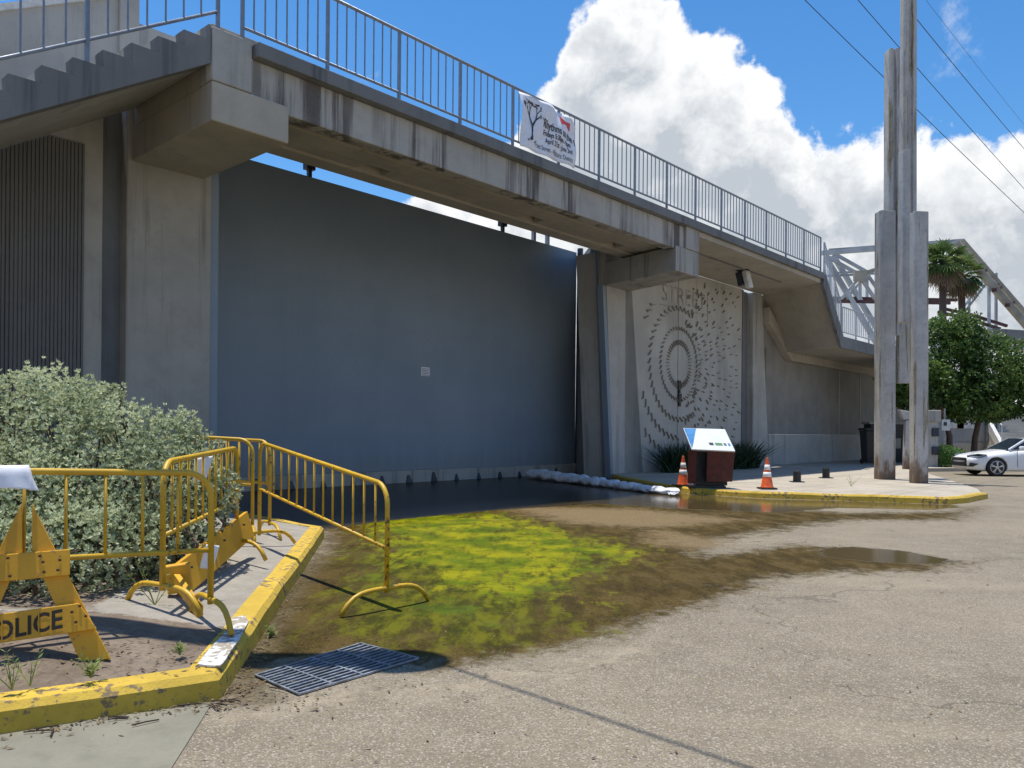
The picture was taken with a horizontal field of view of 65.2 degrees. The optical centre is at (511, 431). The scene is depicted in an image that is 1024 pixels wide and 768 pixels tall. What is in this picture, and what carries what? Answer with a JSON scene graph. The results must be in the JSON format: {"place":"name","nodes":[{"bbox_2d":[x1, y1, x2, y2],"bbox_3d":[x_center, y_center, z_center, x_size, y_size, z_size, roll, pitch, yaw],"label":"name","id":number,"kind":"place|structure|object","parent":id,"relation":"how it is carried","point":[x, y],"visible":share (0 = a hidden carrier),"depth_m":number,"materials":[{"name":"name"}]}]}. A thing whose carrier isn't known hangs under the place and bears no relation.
{"place":"outdoors","nodes":[
{"label":"outdoors","id":0,"kind":"place"},
{"bbox_2d":[0,502,308,692],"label":"island ground","id":1,"kind":"structure","parent":0,"point":[167,621],"depth_m":5.42,"materials":[{"name":"grey concrete"}]},
{"bbox_2d":[0,649,24,690],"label":"weed","id":2,"kind":"object","parent":1,"relation":"on","point":[10,682],"visible":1,"depth_m":4.05,"materials":[{"name":"green plant"}]},
{"bbox_2d":[7,650,42,685],"bbox_3d":[-2.492,1.211,4.091,0.067,0.197,0.174,0,0,30],"label":"weed","id":3,"kind":"object","parent":1,"relation":"on","point":[31,679],"visible":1,"depth_m":4.12,"materials":[{"name":"green plant"}]},
{"bbox_2d":[0,504,110,660],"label":"police barricade","id":4,"kind":"object","parent":1,"relation":"on","point":[47,561],"visible":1,"depth_m":4.61,"materials":[{"name":"wood"}]},
{"bbox_2d":[75,651,106,677],"bbox_3d":[-2.244,1.234,4.263,0.153,0.156,0.154,1,0,0],"label":"weed","id":5,"kind":"object","parent":1,"relation":"on","point":[93,667],"visible":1,"depth_m":4.24,"materials":[{"name":"green plant"}]},
{"bbox_2d":[0,356,243,598],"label":"bush","id":6,"kind":"object","parent":1,"relation":"on","point":[85,529],"visible":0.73,"depth_m":6.97,"materials":[{"name":"green plant"}]},
{"bbox_2d":[22,468,234,635],"bbox_3d":[-2.912,0.748,4.775,2.298,1.134,0.872,0,0,-41],"label":"crowd barrier","id":7,"kind":"object","parent":1,"relation":"on","point":[209,597],"visible":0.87,"depth_m":5.20,"materials":[{"name":"yellow metal"}]},
{"bbox_2d":[0,465,38,490],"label":"cloth rag","id":8,"kind":"object","parent":7,"relation":"hanging from","point":[17,476],"visible":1,"depth_m":4.60,"materials":[{"name":"white fabric"}]},
{"bbox_2d":[114,541,175,604],"bbox_3d":[-2.686,1.032,5.922,0.513,0.495,0.156,0,0,8],"label":"weed","id":9,"kind":"object","parent":1,"relation":"on","point":[149,589],"visible":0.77,"depth_m":5.90,"materials":[{"name":"green plant"}]},
{"bbox_2d":[170,640,186,654],"bbox_3d":[-1.968,1.270,4.722,0.102,0.091,0.098,0,0,-29],"label":"weed","id":10,"kind":"object","parent":1,"relation":"on","point":[180,648],"visible":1,"depth_m":4.71,"materials":[{"name":"green plant"}]},
{"bbox_2d":[125,446,267,616],"bbox_3d":[-2.626,0.709,6.875,0.706,1.136,2.805,1,0,-6],"label":"crowd barrier","id":11,"kind":"object","parent":1,"relation":"on","point":[162,584],"visible":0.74,"depth_m":6.15,"materials":[{"name":"yellow metal"}]},
{"bbox_2d":[193,456,212,481],"bbox_3d":[-2.639,0.317,6.838,0.162,0.227,0.028,1,0,-15],"label":"paper sheet","id":12,"kind":"object","parent":11,"relation":"hanging from","point":[207,461],"visible":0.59,"depth_m":6.84,"materials":[{"name":"white paper"}]},
{"bbox_2d":[159,435,255,541],"bbox_3d":[-3.424,0.648,9.559,1.496,1.243,0.620,1,0,25],"label":"crowd barrier","id":13,"kind":"object","parent":1,"relation":"on","point":[239,439],"visible":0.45,"depth_m":9.38,"materials":[{"name":"yellow metal"}]},
{"bbox_2d":[166,511,253,616],"bbox_3d":[-2.638,1.074,6.989,0.403,0.492,2.736,1,0,-11],"label":"barricade board","id":14,"kind":"object","parent":1,"relation":"on","point":[188,573],"visible":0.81,"depth_m":6.80,"materials":[{"name":"wood"}]},
{"bbox_2d":[200,544,218,568],"bbox_3d":[-2.375,0.982,6.291,0.148,0.201,0.018,1,0,-25],"label":"paper tag","id":15,"kind":"object","parent":14,"relation":"attached to","point":[204,562],"visible":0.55,"depth_m":6.28,"materials":[{"name":"white paper"}]},
{"bbox_2d":[190,438,281,539],"bbox_3d":[-3.453,0.686,10.330,1.869,1.248,0.380,0,0,34],"label":"crowd barrier","id":16,"kind":"object","parent":1,"relation":"on","point":[269,521],"visible":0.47,"depth_m":10.05,"materials":[{"name":"yellow metal"}]},
{"bbox_2d":[0,0,1023,434],"label":"sky","id":17,"kind":"structure","parent":0,"point":[764,102],"materials":[{"name":"blue"}]},
{"bbox_2d":[148,471,1023,767],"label":"road","id":18,"kind":"structure","parent":0,"point":[706,603],"depth_m":5.99,"materials":[{"name":"grey asphalt"}]},
{"bbox_2d":[0,703,210,767],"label":"gutter","id":19,"kind":"object","parent":18,"relation":"on","point":[162,741],"visible":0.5,"depth_m":3.80,"materials":[{"name":"concrete"}]},
{"bbox_2d":[0,508,323,733],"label":"island kerb","id":20,"kind":"structure","parent":18,"relation":"on","point":[23,710],"depth_m":4.33,"materials":[{"name":"yellow paint"}]},
{"bbox_2d":[198,615,247,667],"bbox_3d":[-1.824,1.331,5.157,0.141,0.011,1.272,0,0,-10],"label":"white kerb paint","id":21,"kind":"object","parent":20,"relation":"on","point":[218,652],"visible":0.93,"depth_m":4.94,"materials":[{"name":"white paint"}]},
{"bbox_2d":[118,69,288,493],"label":"concrete pier","id":22,"kind":"structure","parent":18,"relation":"on","point":[186,140],"depth_m":15.04,"materials":[{"name":"grey concrete"}]},
{"bbox_2d":[137,23,824,294],"bbox_3d":[2.005,-6.268,24.706,6.030,1.630,26.800,0,0,42],"label":"footbridge","id":23,"kind":"object","parent":22,"relation":"on","point":[343,125],"visible":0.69,"depth_m":17.66,"materials":[{"name":"concrete"}]},
{"bbox_2d":[0,0,210,147],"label":"concrete stair","id":24,"kind":"object","parent":23,"relation":"attached to","point":[50,91],"visible":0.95,"depth_m":12.68,"materials":[{"name":"grey concrete"}]},
{"bbox_2d":[0,0,219,61],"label":"railing","id":25,"kind":"object","parent":24,"relation":"on","point":[87,39],"visible":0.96,"depth_m":11.49,"materials":[{"name":"grey metal"}]},
{"bbox_2d":[240,0,821,270],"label":"railing","id":26,"kind":"object","parent":23,"relation":"on","point":[243,28],"visible":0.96,"depth_m":18.21,"materials":[{"name":"grey metal"}]},
{"bbox_2d":[519,92,575,167],"bbox_3d":[0.900,-7.162,19.034,0.160,1.260,2.073,1,0,41],"label":"banner","id":27,"kind":"object","parent":26,"relation":"attached to","point":[547,129],"visible":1,"depth_m":18.96,"materials":[{"name":"white fabric"}]},
{"bbox_2d":[735,269,752,288],"bbox_3d":[8.575,-5.672,29.488,0.618,0.805,0.336,0,0,42],"label":"floodlight","id":28,"kind":"object","parent":23,"relation":"hanging from","point":[743,277],"visible":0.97,"depth_m":29.38,"materials":[{"name":"metal"}]},
{"bbox_2d":[763,272,873,368],"bbox_3d":[18.303,-4.901,40.705,3.100,2.840,21.200,0,0,42],"label":"concrete stair","id":29,"kind":"object","parent":23,"relation":"attached to","point":[807,320],"visible":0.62,"depth_m":34.11,"materials":[{"name":"grey concrete"}]},
{"bbox_2d":[823,242,841,328],"bbox_3d":[13.152,-5.796,32.738,0.064,3.621,2.002,0,0,42],"label":"railing","id":30,"kind":"object","parent":29,"relation":"on","point":[837,299],"visible":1,"depth_m":32.60,"materials":[{"name":"grey metal"}]},
{"bbox_2d":[842,306,939,356],"bbox_3d":[19.436,-4.582,39.754,0.064,1.302,16.752,0,0,42],"label":"railing","id":31,"kind":"object","parent":29,"relation":"on","point":[868,324],"visible":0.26,"depth_m":34.96,"materials":[{"name":"grey metal"}]},
{"bbox_2d":[264,623,276,637],"bbox_3d":[-1.743,1.434,5.794,0.110,0.107,0.120,0,0,-40],"label":"weed","id":32,"kind":"object","parent":18,"relation":"on","point":[270,632],"visible":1,"depth_m":5.79,"materials":[{"name":"green plant"}]},
{"bbox_2d":[254,642,418,694],"bbox_3d":[-1.131,1.479,5.059,0.586,0.014,0.952,0,0,39],"label":"drain grate","id":33,"kind":"object","parent":18,"relation":"on","point":[320,671],"visible":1,"depth_m":5.02,"materials":[{"name":"grey metal"}]},
{"bbox_2d":[253,442,429,617],"bbox_3d":[-1.957,0.802,7.920,0.940,1.363,3.164,0,0,-38],"label":"crowd barrier","id":34,"kind":"object","parent":18,"relation":"on","point":[386,587],"visible":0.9,"depth_m":7.51,"materials":[{"name":"yellow metal"}]},
{"bbox_2d":[217,160,582,491],"bbox_3d":[-3.253,-3.103,23.306,0.587,9.250,16.931,1,0,42],"label":"floodgate","id":35,"kind":"object","parent":18,"relation":"on","point":[345,314],"visible":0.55,"depth_m":22.68,"materials":[{"name":"grey metal"}]},
{"bbox_2d":[421,367,429,375],"bbox_3d":[-2.568,-1.802,23.857,0.011,0.260,0.340,0,0,42],"label":"paper notice","id":36,"kind":"object","parent":35,"relation":"attached to","point":[425,371],"visible":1,"depth_m":23.85,"materials":[{"name":"white paper"}]},
{"bbox_2d":[1,520,997,761],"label":"leaf litter","id":37,"kind":"object","parent":18,"relation":"on","point":[120,717],"visible":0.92,"depth_m":4.38,"materials":[{"name":"brown plant"}]},
{"bbox_2d":[525,469,548,479],"bbox_3d":[0.863,1.335,25.369,0.398,0.338,1.112,1,0,-39],"label":"sandbag","id":38,"kind":"object","parent":18,"relation":"on","point":[531,473],"visible":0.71,"depth_m":25.32,"materials":[{"name":"white fabric"}]},
{"bbox_2d":[537,471,557,480],"bbox_3d":[1.181,1.352,24.622,0.396,0.309,1.112,0,0,-37],"label":"sandbag","id":39,"kind":"object","parent":18,"relation":"on","point":[545,475],"visible":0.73,"depth_m":24.53,"materials":[{"name":"white fabric"}]},
{"bbox_2d":[552,472,573,482],"bbox_3d":[1.602,1.365,23.944,0.397,0.296,1.112,1,0,-39],"label":"sandbag","id":40,"kind":"object","parent":18,"relation":"on","point":[559,477],"visible":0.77,"depth_m":23.86,"materials":[{"name":"white fabric"}]},
{"bbox_2d":[567,474,588,482],"bbox_3d":[1.942,1.361,23.283,0.394,0.286,1.112,0,0,-26],"label":"sandbag","id":41,"kind":"object","parent":18,"relation":"on","point":[574,478],"visible":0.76,"depth_m":23.11,"materials":[{"name":"white fabric"}]},
{"bbox_2d":[580,477,599,485],"bbox_3d":[2.289,1.379,22.533,0.387,0.274,1.112,0,0,-27],"label":"sandbag","id":42,"kind":"object","parent":18,"relation":"on","point":[593,481],"visible":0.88,"depth_m":22.34,"materials":[{"name":"white fabric"}]},
{"bbox_2d":[597,477,619,487],"bbox_3d":[2.654,1.389,21.944,0.392,0.263,1.112,0,0,-27],"label":"sandbag","id":43,"kind":"object","parent":18,"relation":"on","point":[604,482],"visible":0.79,"depth_m":21.78,"materials":[{"name":"white fabric"}]},
{"bbox_2d":[613,481,634,489],"bbox_3d":[3.023,1.416,21.181,0.406,0.217,1.112,1,0,-25],"label":"sandbag","id":44,"kind":"object","parent":18,"relation":"on","point":[623,485],"visible":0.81,"depth_m":21.00,"materials":[{"name":"white fabric"}]},
{"bbox_2d":[576,245,698,477],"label":"concrete pier","id":45,"kind":"structure","parent":18,"relation":"on","point":[605,282],"depth_m":26.55,"materials":[{"name":"grey concrete"}]},
{"bbox_2d":[632,483,649,492],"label":"sandbag","id":46,"kind":"object","parent":18,"relation":"on","point":[638,487],"visible":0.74,"depth_m":20.35,"materials":[{"name":"white fabric"}]},
{"bbox_2d":[645,486,679,494],"bbox_3d":[3.712,1.438,19.814,0.395,0.188,1.112,1,0,-40],"label":"sandbag","id":47,"kind":"object","parent":18,"relation":"on","point":[657,489],"visible":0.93,"depth_m":19.64,"materials":[{"name":"white fabric"}]},
{"bbox_2d":[624,276,747,472],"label":"mural wall","id":48,"kind":"structure","parent":18,"relation":"on","point":[690,345],"depth_m":29.86,"materials":[{"name":"concrete"}]},
{"bbox_2d":[746,292,767,465],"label":"buttress","id":49,"kind":"structure","parent":18,"relation":"on","point":[756,427],"depth_m":34.28,"materials":[{"name":"concrete"}]},
{"bbox_2d":[611,475,987,503],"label":"pavement kerb","id":50,"kind":"structure","parent":18,"relation":"on","point":[968,498],"depth_m":18.44,"materials":[{"name":"yellow paint"}]},
{"bbox_2d":[762,295,873,464],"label":"panel wall","id":51,"kind":"structure","parent":18,"relation":"on","point":[823,409],"depth_m":38.86,"materials":[{"name":"concrete"}]},
{"bbox_2d":[873,350,959,446],"bbox_3d":[19.623,-1.436,38.765,4.334,6.215,2.484,0,0,-17],"label":"broadleaf tree","id":52,"kind":"object","parent":18,"relation":"on","point":[936,392],"visible":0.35,"depth_m":38.38,"materials":[{"name":"green plant"}]},
{"bbox_2d":[928,308,1023,451],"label":"broadleaf tree","id":53,"kind":"object","parent":18,"relation":"on","point":[966,344],"visible":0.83,"depth_m":39.07,"materials":[{"name":"green plant"}]},
{"bbox_2d":[951,438,1023,475],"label":"parked car","id":54,"kind":"object","parent":18,"relation":"on","point":[1001,458],"visible":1,"depth_m":29.91,"materials":[{"name":"white paint"}]},
{"bbox_2d":[613,460,979,496],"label":"pavement","id":55,"kind":"structure","parent":0,"point":[862,475],"depth_m":23.44,"materials":[{"name":"concrete"}]},
{"bbox_2d":[672,456,688,486],"bbox_3d":[4.411,1.000,20.570,0.400,0.773,0.400,1,0,-23],"label":"traffic cone","id":56,"kind":"object","parent":55,"relation":"on","point":[682,479],"visible":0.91,"depth_m":20.49,"materials":[{"name":"orange plastic"}]},
{"bbox_2d":[643,440,741,472],"bbox_3d":[6.094,0.812,28.434,4.309,1.182,3.694,1,0,-25],"label":"lily clump","id":57,"kind":"object","parent":55,"relation":"on","point":[670,462],"visible":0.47,"depth_m":27.52,"materials":[{"name":"green plant"}]},
{"bbox_2d":[683,428,734,487],"bbox_3d":[4.901,0.649,19.930,1.188,1.488,0.786,1,0,0],"label":"information sign","id":58,"kind":"object","parent":55,"relation":"on","point":[711,462],"visible":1,"depth_m":19.79,"materials":[{"name":"paint"}]},
{"bbox_2d":[731,440,778,468],"bbox_3d":[8.855,0.840,31.518,4.067,1.174,4.275,1,0,0],"label":"lily clump","id":59,"kind":"object","parent":55,"relation":"on","point":[745,457],"visible":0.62,"depth_m":31.05,"materials":[{"name":"green plant"}]},
{"bbox_2d":[757,458,777,489],"bbox_3d":[6.299,1.016,19.719,0.400,0.773,0.400,1,0,0],"label":"traffic cone","id":60,"kind":"object","parent":55,"relation":"on","point":[767,483],"visible":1,"depth_m":19.64,"materials":[{"name":"orange plastic"}]},
{"bbox_2d":[789,471,803,481],"bbox_3d":[8.112,1.266,22.732,0.340,0.310,0.340,1,0,0],"label":"bollard","id":61,"kind":"object","parent":55,"relation":"on","point":[796,476],"visible":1,"depth_m":22.64,"materials":[{"name":"metal"}]},
{"bbox_2d":[818,468,832,477],"bbox_3d":[9.814,1.281,24.968,0.340,0.310,0.340,1,0,0],"label":"bollard","id":62,"kind":"object","parent":55,"relation":"on","point":[825,472],"visible":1,"depth_m":24.87,"materials":[{"name":"metal"}]},
{"bbox_2d":[858,428,873,463],"bbox_3d":[16.818,0.657,37.417,0.880,1.680,0.860,1,0,0],"label":"wheeled bin","id":63,"kind":"object","parent":55,"relation":"on","point":[867,443],"visible":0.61,"depth_m":37.11,"materials":[{"name":"black plastic"}]},
{"bbox_2d":[861,422,903,461],"bbox_3d":[18.742,0.514,40.271,1.900,2.000,1.000,1,0,0],"label":"service cabinet","id":64,"kind":"object","parent":55,"relation":"on","point":[899,439],"visible":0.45,"depth_m":39.87,"materials":[{"name":"beige metal"}]},
{"bbox_2d":[874,0,928,483],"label":"pile sculpture","id":65,"kind":"object","parent":55,"relation":"on","point":[901,291],"visible":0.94,"depth_m":24.40,"materials":[{"name":"concrete"}]},
{"bbox_2d":[898,410,908,468],"bbox_3d":[15.825,0.300,32.191,0.513,2.377,0.240,1,0,0],"label":"stub post","id":66,"kind":"object","parent":55,"relation":"on","point":[903,414],"visible":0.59,"depth_m":32.09,"materials":[{"name":"concrete"}]},
{"bbox_2d":[928,410,940,466],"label":"utility pillar","id":67,"kind":"structure","parent":55,"relation":"on","point":[934,417],"depth_m":34.59,"materials":[{"name":"concrete"}]},
{"bbox_2d":[942,408,949,448],"bbox_3d":[19.788,0.248,36.472,0.360,2.650,0.125,1,0,0],"label":"sign","id":68,"kind":"object","parent":55,"relation":"on","point":[945,424],"visible":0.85,"depth_m":36.44,"materials":[{"name":"white metal"}]},
{"bbox_2d":[938,443,968,466],"bbox_3d":[19.619,1.133,36.449,2.158,1.367,4.867,0,0,38],"label":"hedge","id":69,"kind":"object","parent":55,"relation":"on","point":[946,455],"visible":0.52,"depth_m":34.75,"materials":[{"name":"green plant"}]},
{"bbox_2d":[805,0,1023,212],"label":"power line","id":70,"kind":"object","parent":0,"point":[917,110],"visible":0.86,"depth_m":36.20,"materials":[{"name":"rubber"}]},
{"bbox_2d":[821,239,1023,351],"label":"truss bridge","id":71,"kind":"structure","parent":0,"point":[994,284],"depth_m":73.89,"materials":[{"name":"silver metal"}]},
{"bbox_2d":[858,0,1022,186],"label":"power line","id":72,"kind":"object","parent":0,"point":[937,91],"visible":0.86,"depth_m":35.69,"materials":[{"name":"rubber"}]},
{"bbox_2d":[917,19,1022,146],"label":"power line","id":73,"kind":"object","parent":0,"point":[965,79],"visible":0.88,"depth_m":34.70,"materials":[{"name":"rubber"}]},
{"bbox_2d":[926,0,1022,122],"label":"power line","id":74,"kind":"object","parent":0,"point":[971,58],"visible":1,"depth_m":35.01,"materials":[{"name":"rubber"}]},
{"label":"ground","id":75,"kind":"structure","parent":0,"visible":0},
{"bbox_2d":[0,113,120,505],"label":"retaining wall","id":76,"kind":"structure","parent":75,"relation":"on","point":[60,206],"depth_m":13.93,"materials":[{"name":"concrete"}]},
{"bbox_2d":[896,374,999,452],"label":"grey building","id":77,"kind":"structure","parent":75,"relation":"on","point":[962,434],"depth_m":47.50,"materials":[{"name":"concrete"}]},
{"bbox_2d":[928,238,975,319],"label":"palm tree","id":78,"kind":"object","parent":75,"relation":"on","point":[943,273],"visible":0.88,"depth_m":51.52,"materials":[{"name":"green plant"}]},
{"bbox_2d":[936,252,985,373],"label":"palm tree","id":79,"kind":"object","parent":75,"relation":"on","point":[970,286],"visible":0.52,"depth_m":53.36,"materials":[{"name":"green plant"}]},
{"bbox_2d":[982,414,1023,449],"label":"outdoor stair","id":80,"kind":"object","parent":75,"relation":"on","point":[1012,428],"visible":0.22,"depth_m":47.00,"materials":[{"name":"concrete"}]}
]}

